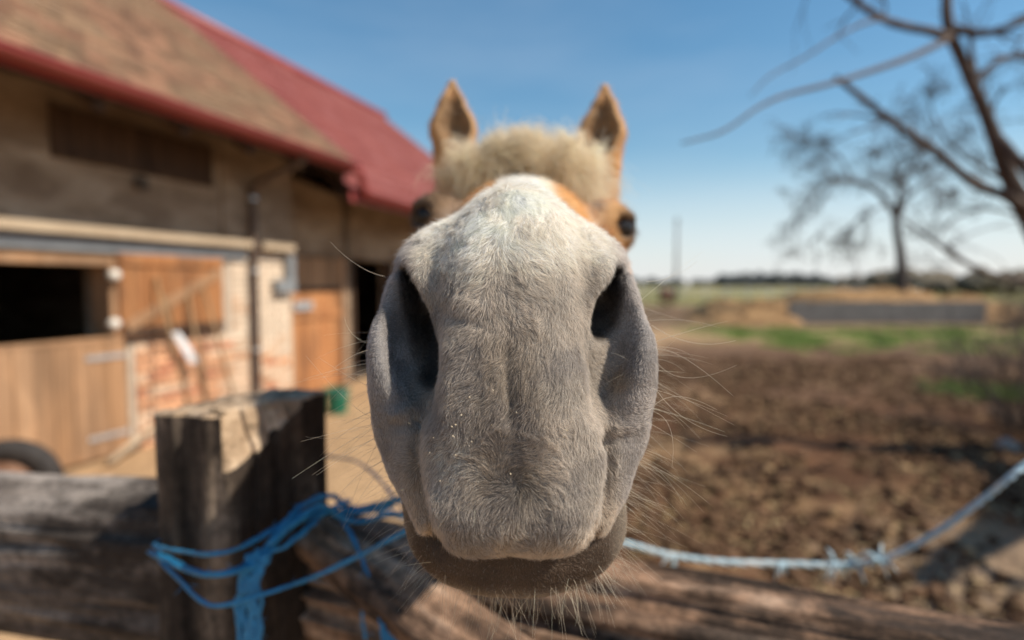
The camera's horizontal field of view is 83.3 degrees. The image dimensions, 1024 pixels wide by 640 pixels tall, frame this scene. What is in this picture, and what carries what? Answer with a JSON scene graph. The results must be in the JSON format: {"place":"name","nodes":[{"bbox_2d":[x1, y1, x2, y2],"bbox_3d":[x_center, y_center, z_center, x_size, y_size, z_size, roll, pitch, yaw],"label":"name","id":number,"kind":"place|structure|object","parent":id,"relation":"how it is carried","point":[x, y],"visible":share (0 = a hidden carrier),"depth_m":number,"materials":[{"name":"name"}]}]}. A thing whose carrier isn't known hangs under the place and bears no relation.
{"place":"outdoors","nodes":[
{"label":"outdoors","id":0,"kind":"place"},
{"bbox_2d":[0,285,1023,639],"bbox_3d":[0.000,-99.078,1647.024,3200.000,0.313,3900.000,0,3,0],"label":"ground","id":1,"kind":"structure","parent":0,"point":[1006,555],"depth_m":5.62,"materials":[{"name":"soil"}]},
{"bbox_2d":[0,439,64,474],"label":"wheel","id":2,"kind":"object","parent":1,"relation":"on","point":[21,455],"visible":0.35,"depth_m":3.72,"materials":[{"name":"rubber"}]},
{"bbox_2d":[106,423,154,464],"bbox_3d":[-3.500,1.130,5.356,0.061,0.245,0.666,0,4,5],"label":"pale pole","id":3,"kind":"object","parent":1,"relation":"on","point":[126,448],"visible":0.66,"depth_m":5.28,"materials":[{"name":"beige wood"}]},
{"bbox_2d":[154,276,189,404],"bbox_3d":[-3.282,0.406,5.612,0.547,1.666,0.254,1,4,19],"label":"pitchfork","id":4,"kind":"object","parent":1,"relation":"on","point":[172,342],"visible":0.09,"depth_m":5.62,"materials":[{"name":"brown wood"}]},
{"bbox_2d":[163,294,207,401],"bbox_3d":[-3.337,0.485,5.994,0.430,1.507,0.235,-1,4,-19],"label":"scraper","id":5,"kind":"object","parent":1,"relation":"on","point":[190,354],"visible":0.91,"depth_m":6.01,"materials":[{"name":"white plastic"}]},
{"bbox_2d":[0,0,435,467],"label":"barn","id":6,"kind":"structure","parent":1,"relation":"on","point":[179,151],"depth_m":6.03,"materials":[{"name":"paint"}]},
{"bbox_2d":[0,335,128,467],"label":"lower door","id":7,"kind":"structure","parent":6,"relation":"in","point":[67,398],"depth_m":4.95,"materials":[{"name":"wood"}]},
{"bbox_2d":[115,252,224,340],"bbox_3d":[-3.466,-0.263,5.942,0.052,0.860,1.214,1,4,19],"label":"upper door","id":8,"kind":"structure","parent":6,"relation":"in","point":[140,312],"depth_m":5.82,"materials":[{"name":"brown wood"}]},
{"bbox_2d":[293,256,341,389],"bbox_3d":[-2.900,0.066,8.596,0.071,1.980,1.200,1,4,19],"label":"plank door","id":9,"kind":"structure","parent":6,"relation":"in","point":[317,312],"depth_m":8.59,"materials":[{"name":"wood"}]},
{"bbox_2d":[202,283,233,393],"bbox_3d":[-3.115,0.406,6.282,0.440,1.625,0.362,1,4,21],"label":"broom","id":10,"kind":"object","parent":1,"relation":"on","point":[217,337],"visible":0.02,"depth_m":6.23,"materials":[{"name":"brown wood"}]},
{"bbox_2d":[323,386,350,414],"bbox_3d":[-2.184,1.006,7.200,0.335,0.313,0.335,0,3,0],"label":"bucket","id":11,"kind":"object","parent":1,"relation":"on","point":[337,397],"visible":0.91,"depth_m":7.09,"materials":[{"name":"green plastic"}]},
{"bbox_2d":[283,77,735,639],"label":"horse","id":12,"kind":"object","parent":1,"relation":"on","point":[511,387],"visible":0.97,"depth_m":0.31},
{"bbox_2d":[0,387,1023,639],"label":"wooden fence","id":13,"kind":"object","parent":1,"relation":"on","point":[80,563],"visible":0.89,"depth_m":0.66,"materials":[{"name":"brown wood"}]},
{"bbox_2d":[147,455,405,639],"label":"baling twine","id":14,"kind":"object","parent":13,"relation":"attached to","point":[255,563],"visible":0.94,"depth_m":0.61,"materials":[{"name":"blue plastic"}]},
{"bbox_2d":[376,461,1023,583],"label":"rope","id":15,"kind":"object","parent":13,"relation":"hanging from","point":[833,564],"visible":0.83,"depth_m":0.93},
{"bbox_2d":[659,288,674,311],"bbox_3d":[9.267,-1.222,34.503,0.541,1.428,2.497,2,4,29],"label":"horse","id":16,"kind":"object","parent":1,"relation":"on","point":[665,294],"visible":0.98,"depth_m":33.73},
{"bbox_2d":[674,217,679,299],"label":"utility pole","id":17,"kind":"object","parent":1,"relation":"on","point":[676,268],"visible":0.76,"depth_m":60.17,"materials":[{"name":"grey wood"}]},
{"bbox_2d":[632,276,862,285],"bbox_3d":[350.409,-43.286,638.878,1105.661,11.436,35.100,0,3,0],"label":"distant wood","id":18,"kind":"object","parent":1,"relation":"on","point":[681,281],"visible":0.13,"depth_m":629.17,"materials":[{"name":"green plant"}]},
{"bbox_2d":[701,309,804,325],"bbox_3d":[10.000,-0.117,23.937,4.200,0.679,3.200,0,3,0],"label":"straw heap","id":19,"kind":"object","parent":1,"relation":"on","point":[753,317],"visible":0.88,"depth_m":23.01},
{"bbox_2d":[712,270,833,286],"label":"distant copse","id":20,"kind":"object","parent":1,"relation":"on","point":[760,278],"visible":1,"depth_m":317.31,"materials":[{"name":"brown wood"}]},
{"bbox_2d":[637,287,919,297],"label":"pasture fence","id":21,"kind":"object","parent":1,"relation":"on","point":[747,288],"visible":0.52,"depth_m":69.85,"materials":[{"name":"wood"}]},
{"bbox_2d":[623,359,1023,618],"bbox_3d":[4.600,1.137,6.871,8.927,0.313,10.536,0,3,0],"label":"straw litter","id":22,"kind":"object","parent":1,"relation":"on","point":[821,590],"visible":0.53,"depth_m":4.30,"materials":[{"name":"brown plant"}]},
{"bbox_2d":[627,398,1023,608],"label":"dung lumps","id":23,"kind":"object","parent":1,"relation":"on","point":[890,535],"visible":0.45,"depth_m":4.46,"materials":[{"name":"soil"}]},
{"bbox_2d":[666,285,1022,321],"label":"straw heap","id":24,"kind":"object","parent":1,"relation":"on","point":[706,309],"visible":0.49,"depth_m":26.54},
{"bbox_2d":[668,324,1023,401],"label":"grass tufts","id":25,"kind":"object","parent":1,"relation":"on","point":[861,332],"visible":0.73,"depth_m":17.18,"materials":[{"name":"green plant"}]},
{"bbox_2d":[681,0,1023,282],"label":"bare tree","id":26,"kind":"object","parent":1,"relation":"on","point":[1007,157],"visible":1,"depth_m":5.07,"materials":[{"name":"brown plant"}]},
{"bbox_2d":[762,83,982,291],"bbox_3d":[16.721,-5.948,27.615,11.875,11.717,5.270,-1,4,-13],"label":"bare tree","id":27,"kind":"object","parent":1,"relation":"on","point":[901,274],"visible":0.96,"depth_m":26.82,"materials":[{"name":"brown plant"}]},
{"bbox_2d":[788,301,986,322],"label":"concrete wall","id":28,"kind":"structure","parent":1,"relation":"on","point":[859,312],"depth_m":24.03,"materials":[{"name":"grey concrete"}]},
{"bbox_2d":[831,265,1023,294],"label":"distant scrub","id":29,"kind":"object","parent":1,"relation":"on","point":[925,280],"visible":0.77,"depth_m":84.66,"materials":[{"name":"green plant"}]},
{"bbox_2d":[848,50,1023,278],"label":"bare tree","id":30,"kind":"object","parent":1,"relation":"on","point":[983,168],"visible":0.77,"depth_m":37.95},
{"bbox_2d":[865,281,1023,443],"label":"bare bush","id":31,"kind":"object","parent":1,"relation":"on","point":[1003,421],"visible":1,"depth_m":6.58,"materials":[{"name":"brown plant"}]},
{"bbox_2d":[966,267,1023,324],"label":"bare bush","id":32,"kind":"object","parent":1,"relation":"on","point":[1021,300],"visible":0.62,"depth_m":23.29,"materials":[{"name":"brown plant"}]},
{"bbox_2d":[977,296,1023,329],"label":"bare bush","id":33,"kind":"object","parent":1,"relation":"on","point":[1010,309],"visible":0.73,"depth_m":20.60,"materials":[{"name":"brown plant"}]},
{"bbox_2d":[995,437,1023,452],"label":"pale stone","id":34,"kind":"object","parent":1,"relation":"on","point":[1005,443],"visible":0.88,"depth_m":5.54,"materials":[{"name":"stone"}]},
{"bbox_2d":[172,0,1023,284],"label":"sky","id":35,"kind":"structure","parent":0,"point":[678,71],"materials":[{"name":"blue"}]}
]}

